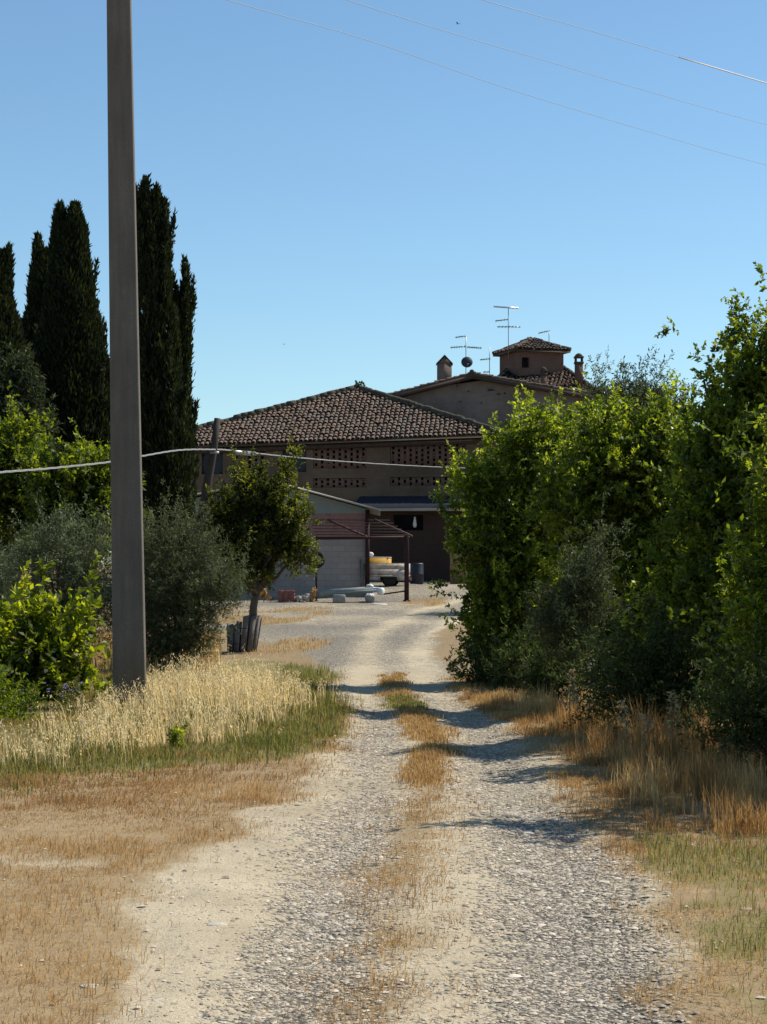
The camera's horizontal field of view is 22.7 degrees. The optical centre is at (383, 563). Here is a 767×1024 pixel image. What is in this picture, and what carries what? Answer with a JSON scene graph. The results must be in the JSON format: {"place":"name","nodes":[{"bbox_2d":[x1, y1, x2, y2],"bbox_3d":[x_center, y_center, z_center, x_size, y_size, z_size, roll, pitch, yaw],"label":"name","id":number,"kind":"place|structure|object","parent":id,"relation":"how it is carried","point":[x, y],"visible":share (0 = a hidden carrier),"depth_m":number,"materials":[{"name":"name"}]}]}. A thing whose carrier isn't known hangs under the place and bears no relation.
{"place":"outdoors","nodes":[
{"label":"outdoors","id":0,"kind":"place"},
{"bbox_2d":[13,626,226,673],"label":"rough grass","id":1,"kind":"structure","parent":0,"point":[95,661],"depth_m":31.85,"materials":[{"name":"beige plant"}]},
{"bbox_2d":[0,564,766,1023],"bbox_3d":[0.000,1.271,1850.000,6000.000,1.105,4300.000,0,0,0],"label":"ground","id":2,"kind":"structure","parent":0,"point":[444,640],"depth_m":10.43,"materials":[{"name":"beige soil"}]},
{"bbox_2d":[0,241,28,586],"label":"cypress tree","id":3,"kind":"object","parent":2,"relation":"on","point":[12,330],"visible":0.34,"depth_m":47.77,"materials":[{"name":"green plant"}]},
{"bbox_2d":[0,527,35,619],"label":"olive bush","id":4,"kind":"object","parent":2,"relation":"on","point":[2,584],"visible":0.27,"depth_m":31.88,"materials":[{"name":"green plant"}]},
{"bbox_2d":[0,639,50,724],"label":"undergrowth bush","id":5,"kind":"object","parent":2,"relation":"on","point":[11,707],"visible":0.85,"depth_m":20.90,"materials":[{"name":"green plant"}]},
{"bbox_2d":[0,381,56,610],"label":"walnut tree","id":6,"kind":"object","parent":2,"relation":"on","point":[18,438],"visible":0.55,"depth_m":38.55,"materials":[{"name":"green plant"}]},
{"bbox_2d":[20,230,48,592],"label":"cypress tree","id":7,"kind":"object","parent":2,"relation":"on","point":[35,287],"visible":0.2,"depth_m":51.65,"materials":[{"name":"green plant"}]},
{"bbox_2d":[0,341,71,592],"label":"conifer bush","id":8,"kind":"object","parent":2,"relation":"on","point":[18,373],"visible":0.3,"depth_m":43.63,"materials":[{"name":"green plant"}]},
{"bbox_2d":[0,480,111,669],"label":"olive bush","id":9,"kind":"object","parent":2,"relation":"on","point":[78,569],"visible":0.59,"depth_m":30.82,"materials":[{"name":"green plant"}]},
{"bbox_2d":[0,549,112,701],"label":"leafy bush","id":10,"kind":"object","parent":2,"relation":"on","point":[39,646],"visible":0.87,"depth_m":24.34,"materials":[{"name":"green plant"}]},
{"bbox_2d":[45,676,82,713],"bbox_3d":[-3.683,1.527,22.155,0.479,0.451,0.566,0,0,0],"label":"flowering weed","id":11,"kind":"object","parent":2,"relation":"on","point":[65,700],"visible":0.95,"depth_m":22.10,"materials":[{"name":"green plant"}]},
{"bbox_2d":[30,199,110,626],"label":"cypress tree","id":12,"kind":"object","parent":2,"relation":"on","point":[69,348],"visible":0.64,"depth_m":49.38,"materials":[{"name":"green plant"}]},
{"bbox_2d":[13,417,153,644],"bbox_3d":[-5.783,-0.532,36.885,2.727,4.584,2.244,0,0,0],"label":"walnut tree","id":13,"kind":"object","parent":2,"relation":"on","point":[74,483],"visible":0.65,"depth_m":36.58,"materials":[{"name":"green plant"}]},
{"bbox_2d":[80,983,98,987],"bbox_3d":[-1.207,1.727,7.799,0.080,0.017,0.069,0,0,16],"label":"flat stone","id":14,"kind":"object","parent":2,"relation":"on","point":[82,985],"visible":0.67,"depth_m":7.79,"materials":[{"name":"beige stone"}]},
{"bbox_2d":[107,0,146,707],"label":"utility pole","id":15,"kind":"object","parent":2,"relation":"on","point":[128,625],"visible":0.94,"depth_m":23.13,"materials":[{"name":"concrete"}]},
{"bbox_2d":[0,670,313,772],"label":"dry grass","id":16,"kind":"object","parent":2,"relation":"on","point":[134,714],"visible":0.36,"depth_m":20.07,"materials":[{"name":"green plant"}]},
{"bbox_2d":[136,172,199,626],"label":"cypress tree","id":17,"kind":"object","parent":2,"relation":"on","point":[165,387],"visible":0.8,"depth_m":46.63,"materials":[{"name":"green plant"}]},
{"bbox_2d":[0,640,339,760],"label":"oat seed heads","id":18,"kind":"object","parent":2,"relation":"on","point":[158,675],"visible":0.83,"depth_m":21.27,"materials":[{"name":"beige plant"}]},
{"bbox_2d":[0,644,346,769],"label":"wild oat","id":19,"kind":"object","parent":2,"relation":"on","point":[229,701],"depth_m":20.94,"materials":[{"name":"beige plant"}]},
{"bbox_2d":[166,722,189,747],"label":"weed","id":20,"kind":"object","parent":2,"relation":"on","point":[176,737],"visible":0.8,"depth_m":17.87,"materials":[{"name":"green plant"}]},
{"bbox_2d":[98,478,261,670],"bbox_3d":[-3.292,0.385,31.000,2.681,3.579,1.920,0,0,0],"label":"olive bush","id":21,"kind":"object","parent":2,"relation":"on","point":[180,589],"visible":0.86,"depth_m":30.77,"materials":[{"name":"green plant"}]},
{"bbox_2d":[167,253,202,611],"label":"cypress tree","id":22,"kind":"object","parent":2,"relation":"on","point":[184,298],"visible":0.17,"depth_m":48.90,"materials":[{"name":"green plant"}]},
{"bbox_2d":[0,660,373,798],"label":"green verge","id":23,"kind":"structure","parent":2,"relation":"on","point":[279,741],"depth_m":17.75,"materials":[{"name":"green plant"}]},
{"bbox_2d":[188,418,219,630],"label":"wooden pole","id":24,"kind":"object","parent":2,"relation":"on","point":[209,473],"visible":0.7,"depth_m":44.92,"materials":[{"name":"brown wood"}]},
{"bbox_2d":[0,449,462,473],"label":"overhead cable","id":25,"kind":"object","parent":24,"relation":"attached to","point":[24,470],"visible":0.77,"depth_m":39.58,"materials":[{"name":"grey plastic"}]},
{"bbox_2d":[232,450,256,455],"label":"cable sleeve","id":26,"kind":"object","parent":25,"relation":"hanging from","point":[237,452],"visible":0.5,"depth_m":48.81,"materials":[{"name":"grey metal"}]},
{"bbox_2d":[227,615,262,652],"bbox_3d":[-2.760,1.407,38.000,0.707,0.765,0.481,0,0,0],"label":"paling cage","id":27,"kind":"object","parent":2,"relation":"on","point":[237,643],"visible":0.94,"depth_m":37.81,"materials":[{"name":"grey wood"}]},
{"bbox_2d":[181,426,325,651],"bbox_3d":[-2.582,-0.469,38.002,2.885,4.508,1.600,0,0,0],"label":"young tree","id":28,"kind":"object","parent":2,"relation":"on","point":[267,514],"visible":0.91,"depth_m":37.79,"materials":[{"name":"green plant"}]},
{"bbox_2d":[167,481,379,596],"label":"garage","id":29,"kind":"structure","parent":2,"relation":"on","point":[339,568],"depth_m":72.00,"materials":[{"name":"concrete"}]},
{"bbox_2d":[360,559,361,586],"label":"leaning plank","id":30,"kind":"object","parent":29,"relation":"on","point":[360,574],"visible":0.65,"depth_m":71.79,"materials":[{"name":"grey wood"}]},
{"bbox_2d":[363,564,364,586],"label":"leaning plank","id":31,"kind":"object","parent":29,"relation":"on","point":[363,575],"visible":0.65,"depth_m":71.81,"materials":[{"name":"brown wood"}]},
{"bbox_2d":[206,595,447,657],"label":"yard dry grass","id":32,"kind":"structure","parent":2,"relation":"on","point":[314,637],"depth_m":54.69,"materials":[{"name":"beige plant"}]},
{"bbox_2d":[164,380,502,576],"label":"barn","id":33,"kind":"structure","parent":2,"relation":"on","point":[356,422],"depth_m":90.14,"materials":[{"name":"tile"}]},
{"bbox_2d":[202,453,222,473],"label":"window","id":34,"kind":"structure","parent":33,"relation":"in","point":[218,469],"depth_m":90.81,"materials":[{"name":"grey glass"}]},
{"bbox_2d":[283,450,305,471],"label":"window","id":35,"kind":"structure","parent":33,"relation":"in","point":[303,466],"depth_m":90.37,"materials":[{"name":"grey glass"}]},
{"bbox_2d":[310,519,412,600],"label":"steel frame","id":36,"kind":"object","parent":2,"relation":"on","point":[406,565],"visible":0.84,"depth_m":69.45,"materials":[{"name":"brown metal"}]},
{"bbox_2d":[313,552,324,567],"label":"tyre","id":37,"kind":"object","parent":36,"relation":"hanging from","point":[321,555],"visible":0.43,"depth_m":69.29,"materials":[{"name":"black rubber"}]},
{"bbox_2d":[0,666,766,1022],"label":"green turf","id":38,"kind":"structure","parent":2,"relation":"on","point":[644,840],"depth_m":16.33,"materials":[{"name":"green plant"}]},
{"bbox_2d":[355,496,469,581],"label":"lean to","id":39,"kind":"object","parent":2,"relation":"on","point":[426,545],"visible":0.37,"depth_m":86.91,"materials":[{"name":"brick"}]},
{"bbox_2d":[413,517,416,526],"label":"white jug","id":40,"kind":"object","parent":39,"relation":"in","point":[414,523],"visible":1,"depth_m":86.95,"materials":[{"name":"white plastic"}]},
{"bbox_2d":[450,526,475,583],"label":"yard wall","id":41,"kind":"structure","parent":2,"relation":"on","point":[452,568],"depth_m":82.60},
{"bbox_2d":[387,337,596,539],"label":"farmhouse","id":42,"kind":"object","parent":2,"relation":"on","point":[539,368],"visible":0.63,"depth_m":100.04,"materials":[{"name":"paint"}]},
{"bbox_2d":[450,335,481,348],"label":"tv antenna","id":43,"kind":"object","parent":42,"relation":"attached to","point":[464,346],"visible":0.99,"depth_m":102.48,"materials":[{"name":"grey metal"}]},
{"bbox_2d":[461,357,472,366],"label":"satellite dish","id":44,"kind":"object","parent":42,"relation":"attached to","point":[466,361],"visible":1,"depth_m":102.03,"materials":[{"name":"grey metal"}]},
{"bbox_2d":[480,347,490,373],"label":"tv antenna","id":45,"kind":"object","parent":42,"relation":"on","point":[489,358],"visible":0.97,"depth_m":102.98,"materials":[{"name":"grey metal"}]},
{"bbox_2d":[493,306,520,358],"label":"tv antenna","id":46,"kind":"object","parent":42,"relation":"attached to","point":[508,326],"visible":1,"depth_m":105.98,"materials":[{"name":"grey metal"}]},
{"bbox_2d":[445,610,588,703],"bbox_3d":[1.895,1.377,25.575,1.407,1.488,4.366,0,0,-13],"label":"undergrowth bush","id":47,"kind":"object","parent":2,"relation":"on","point":[509,670],"visible":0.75,"depth_m":25.88,"materials":[{"name":"green plant"}]},
{"bbox_2d":[427,363,630,684],"bbox_3d":[2.143,-0.401,27.765,3.020,5.049,2.388,0,0,0],"label":"elm tree","id":48,"kind":"object","parent":2,"relation":"on","point":[496,541],"visible":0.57,"depth_m":27.43,"materials":[{"name":"green plant"}]},
{"bbox_2d":[564,668,579,731],"bbox_3d":[1.946,1.423,19.811,0.186,0.680,0.156,0,0,0],"label":"dry weed","id":49,"kind":"object","parent":2,"relation":"on","point":[570,685],"visible":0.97,"depth_m":19.80,"materials":[{"name":"brown plant"}]},
{"bbox_2d":[516,488,645,711],"bbox_3d":[2.251,0.436,21.846,1.588,2.646,1.250,0,0,0],"label":"olive bush","id":50,"kind":"object","parent":2,"relation":"on","point":[585,599],"visible":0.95,"depth_m":21.69,"materials":[{"name":"green plant"}]},
{"bbox_2d":[585,655,596,726],"bbox_3d":[2.105,1.332,19.310,0.168,0.826,0.172,0,0,0],"label":"dry weed","id":51,"kind":"object","parent":2,"relation":"on","point":[589,690],"visible":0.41,"depth_m":19.31,"materials":[{"name":"brown plant"}]},
{"bbox_2d":[445,680,766,836],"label":"dry brown tufts","id":52,"kind":"object","parent":2,"relation":"on","point":[736,783],"visible":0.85,"depth_m":15.40,"materials":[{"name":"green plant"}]},
{"bbox_2d":[603,665,614,724],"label":"dry weed","id":53,"kind":"object","parent":2,"relation":"on","point":[609,693],"visible":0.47,"depth_m":19.00,"materials":[{"name":"brown plant"}]},
{"bbox_2d":[519,369,710,704],"bbox_3d":[3.218,-0.320,23.444,2.828,4.176,2.483,0,0,31],"label":"elm tree","id":54,"kind":"object","parent":2,"relation":"on","point":[603,456],"visible":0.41,"depth_m":23.13,"materials":[{"name":"green plant"}]},
{"bbox_2d":[616,700,632,738],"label":"dry weed","id":55,"kind":"object","parent":2,"relation":"on","point":[623,718],"visible":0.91,"depth_m":16.81,"materials":[{"name":"plant"}]},
{"bbox_2d":[575,344,702,426],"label":"olive tree","id":56,"kind":"object","parent":2,"relation":"on","point":[639,391],"visible":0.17,"depth_m":61.61,"materials":[{"name":"green plant"}]},
{"bbox_2d":[639,713,655,752],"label":"dry weed","id":57,"kind":"object","parent":2,"relation":"on","point":[644,724],"visible":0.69,"depth_m":16.61,"materials":[{"name":"brown plant"}]},
{"bbox_2d":[541,592,758,740],"bbox_3d":[2.569,1.159,19.099,2.792,1.977,2.039,0,0,43],"label":"undergrowth bush","id":58,"kind":"object","parent":2,"relation":"on","point":[645,685],"visible":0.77,"depth_m":18.66,"materials":[{"name":"green plant"}]},
{"bbox_2d":[665,691,680,766],"bbox_3d":[2.488,1.421,16.415,0.157,0.646,0.173,0,0,18],"label":"dry weed","id":59,"kind":"object","parent":2,"relation":"on","point":[676,703],"visible":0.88,"depth_m":16.41,"materials":[{"name":"brown plant"}]},
{"bbox_2d":[601,261,766,663],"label":"elm tree","id":60,"kind":"object","parent":2,"relation":"on","point":[705,465],"visible":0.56,"depth_m":19.25,"materials":[{"name":"green plant"}]},
{"bbox_2d":[665,603,766,779],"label":"undergrowth bush","id":61,"kind":"object","parent":2,"relation":"on","point":[751,710],"visible":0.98,"depth_m":15.42,"materials":[{"name":"green plant"}]},
{"bbox_2d":[667,399,766,737],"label":"elm tree","id":62,"kind":"object","parent":2,"relation":"on","point":[753,578],"visible":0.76,"depth_m":17.14,"materials":[{"name":"green plant"}]},
{"bbox_2d":[0,0,766,563],"label":"sky","id":63,"kind":"structure","parent":0,"point":[349,208],"materials":[{"name":"blue"}]},
{"bbox_2d":[3,581,766,1023],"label":"gravel track","id":64,"kind":"structure","parent":0,"point":[371,641],"depth_m":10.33,"materials":[{"name":"beige gravel"}]},
{"bbox_2d":[205,922,227,925],"bbox_3d":[-0.803,1.732,9.167,0.110,0.020,0.072,0,0,-23],"label":"flat stone","id":65,"kind":"object","parent":64,"relation":"on","point":[214,923],"visible":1,"depth_m":9.16,"materials":[{"name":"beige stone"}]},
{"bbox_2d":[259,588,273,600],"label":"dry weed clump","id":66,"kind":"object","parent":64,"relation":"on","point":[264,593],"visible":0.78,"depth_m":68.25,"materials":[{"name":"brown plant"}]},
{"bbox_2d":[276,590,294,602],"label":"brick pallet","id":67,"kind":"object","parent":64,"relation":"on","point":[285,596],"visible":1,"depth_m":68.24,"materials":[{"name":"red brick"}]},
{"bbox_2d":[294,594,310,601],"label":"rubble heap","id":68,"kind":"object","parent":64,"relation":"on","point":[305,597],"visible":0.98,"depth_m":68.17,"materials":[{"name":"grey stone"}]},
{"bbox_2d":[309,587,316,601],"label":"dry weed clump","id":69,"kind":"object","parent":64,"relation":"on","point":[313,595],"visible":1,"depth_m":68.33,"materials":[{"name":"yellow plant"}]},
{"bbox_2d":[310,913,327,916],"bbox_3d":[-0.323,1.769,9.608,0.103,0.021,0.083,0,0,-27],"label":"flat stone","id":70,"kind":"object","parent":64,"relation":"on","point":[319,914],"visible":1,"depth_m":9.60,"materials":[{"name":"beige stone"}]},
{"bbox_2d":[333,594,345,602],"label":"block","id":71,"kind":"object","parent":64,"relation":"on","point":[339,598],"depth_m":68.05,"materials":[{"name":"grey concrete"}]},
{"bbox_2d":[319,586,375,596],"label":"trough","id":72,"kind":"object","parent":71,"relation":"on","point":[349,591],"visible":1,"depth_m":68.30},
{"bbox_2d":[364,594,375,602],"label":"bucket","id":73,"kind":"object","parent":64,"relation":"on","point":[369,598],"visible":1,"depth_m":67.87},
{"bbox_2d":[275,670,475,1023],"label":"brown strip","id":74,"kind":"object","parent":64,"relation":"on","point":[426,732],"visible":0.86,"depth_m":16.87,"materials":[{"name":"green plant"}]},
{"bbox_2d":[377,587,384,594],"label":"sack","id":75,"kind":"object","parent":64,"relation":"on","point":[380,590],"visible":1,"depth_m":68.80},
{"bbox_2d":[370,563,411,585],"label":"trailer","id":76,"kind":"object","parent":64,"relation":"on","point":[389,574],"visible":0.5,"depth_m":77.71,"materials":[{"name":"white metal"}]},
{"bbox_2d":[370,558,390,562],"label":"yellow load","id":77,"kind":"object","parent":76,"relation":"on","point":[380,560],"visible":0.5,"depth_m":77.89},
{"bbox_2d":[374,692,427,710],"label":"green tufts","id":78,"kind":"object","parent":64,"relation":"on","point":[392,701],"visible":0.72,"depth_m":23.87,"materials":[{"name":"green plant"}]},
{"bbox_2d":[410,563,423,583],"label":"barrel","id":79,"kind":"object","parent":64,"relation":"on","point":[417,572],"visible":0.88,"depth_m":81.25,"materials":[{"name":"blue plastic"}]},
{"bbox_2d":[518,870,531,873],"bbox_3d":[0.774,1.765,10.920,0.146,0.021,0.100,0,0,0],"label":"flat stone","id":80,"kind":"object","parent":64,"relation":"on","point":[525,871],"visible":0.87,"depth_m":10.89,"materials":[{"name":"beige stone"}]},
{"bbox_2d":[228,0,764,164],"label":"power line","id":81,"kind":"object","parent":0,"point":[469,75],"visible":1,"depth_m":28.48,"materials":[{"name":"silver metal"}]},
{"bbox_2d":[348,0,766,124],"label":"power line","id":82,"kind":"object","parent":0,"point":[541,59],"visible":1,"depth_m":28.41,"materials":[{"name":"silver metal"}]},
{"bbox_2d":[484,0,766,83],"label":"power line","id":83,"kind":"object","parent":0,"point":[647,47],"visible":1,"depth_m":29.23,"materials":[{"name":"silver metal"}]}
]}

